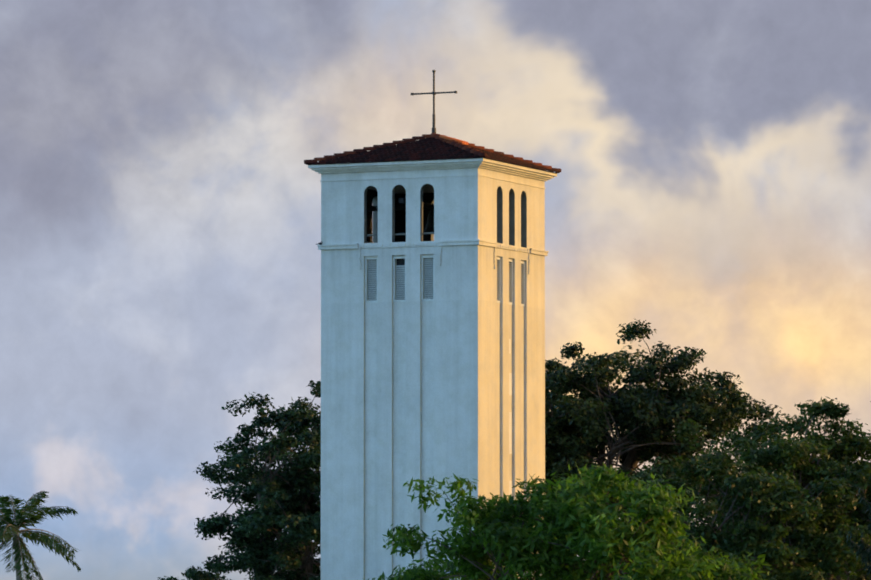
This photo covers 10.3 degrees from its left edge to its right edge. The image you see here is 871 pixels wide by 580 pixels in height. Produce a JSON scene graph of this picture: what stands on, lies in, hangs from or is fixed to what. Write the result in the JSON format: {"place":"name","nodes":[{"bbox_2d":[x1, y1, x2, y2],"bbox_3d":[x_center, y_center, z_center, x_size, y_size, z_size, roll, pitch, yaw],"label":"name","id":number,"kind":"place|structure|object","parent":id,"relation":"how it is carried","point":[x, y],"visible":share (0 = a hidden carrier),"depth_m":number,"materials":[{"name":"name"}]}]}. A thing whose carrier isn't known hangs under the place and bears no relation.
{"place":"outdoors","nodes":[
{"label":"outdoors","id":0,"kind":"place"},
{"bbox_2d":[308,158,556,579],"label":"bell tower","id":1,"kind":"structure","parent":0,"point":[432,287],"depth_m":196.74,"materials":[{"name":"paint"}]},
{"bbox_2d":[304,70,561,173],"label":"roof","id":2,"kind":"structure","parent":1,"relation":"on","point":[433,145],"depth_m":198.16,"materials":[{"name":"tile"}]},
{"bbox_2d":[0,0,870,579],"label":"sky","id":3,"kind":"structure","parent":0,"point":[160,203],"materials":[{"name":"grey"}]},
{"bbox_2d":[696,501,854,579],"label":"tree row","id":4,"kind":"object","parent":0,"point":[708,520],"depth_m":229.02,"materials":[{"name":"green plant"}]},
{"bbox_3d":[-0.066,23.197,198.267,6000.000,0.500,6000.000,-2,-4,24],"label":"ground","id":5,"kind":"structure","parent":0,"visible":0},
{"bbox_2d":[0,491,80,579],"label":"palm","id":6,"kind":"object","parent":5,"relation":"on","point":[9,530],"visible":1,"depth_m":186.62,"materials":[{"name":"green plant"}]},
{"bbox_2d":[158,566,230,579],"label":"tree","id":7,"kind":"object","parent":5,"relation":"on","point":[192,573],"visible":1,"depth_m":202.67,"materials":[{"name":"green plant"}]},
{"bbox_2d":[194,380,320,579],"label":"tree","id":8,"kind":"object","parent":5,"relation":"on","point":[285,493],"visible":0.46,"depth_m":206.97,"materials":[{"name":"green plant"}]},
{"bbox_2d":[364,463,776,579],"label":"tree","id":9,"kind":"object","parent":5,"relation":"on","point":[560,531],"visible":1,"depth_m":169.07,"materials":[{"name":"green plant"}]},
{"bbox_2d":[545,319,789,542],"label":"tree","id":10,"kind":"object","parent":5,"relation":"on","point":[579,431],"visible":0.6,"depth_m":213.23,"materials":[{"name":"green plant"}]},
{"bbox_2d":[601,445,870,579],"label":"tree","id":11,"kind":"object","parent":5,"relation":"on","point":[753,490],"visible":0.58,"depth_m":185.65,"materials":[{"name":"green plant"}]},
{"bbox_2d":[670,396,870,579],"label":"tree","id":12,"kind":"object","parent":5,"relation":"on","point":[803,461],"visible":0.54,"depth_m":192.84,"materials":[{"name":"green plant"}]},
{"bbox_2d":[809,461,870,579],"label":"tree","id":13,"kind":"object","parent":5,"relation":"on","point":[862,577],"depth_m":201.51,"materials":[{"name":"green plant"}]},
{"bbox_2d":[825,488,870,579],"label":"tree","id":14,"kind":"object","parent":5,"relation":"on","point":[865,555],"visible":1,"depth_m":129.32,"materials":[{"name":"green plant"}]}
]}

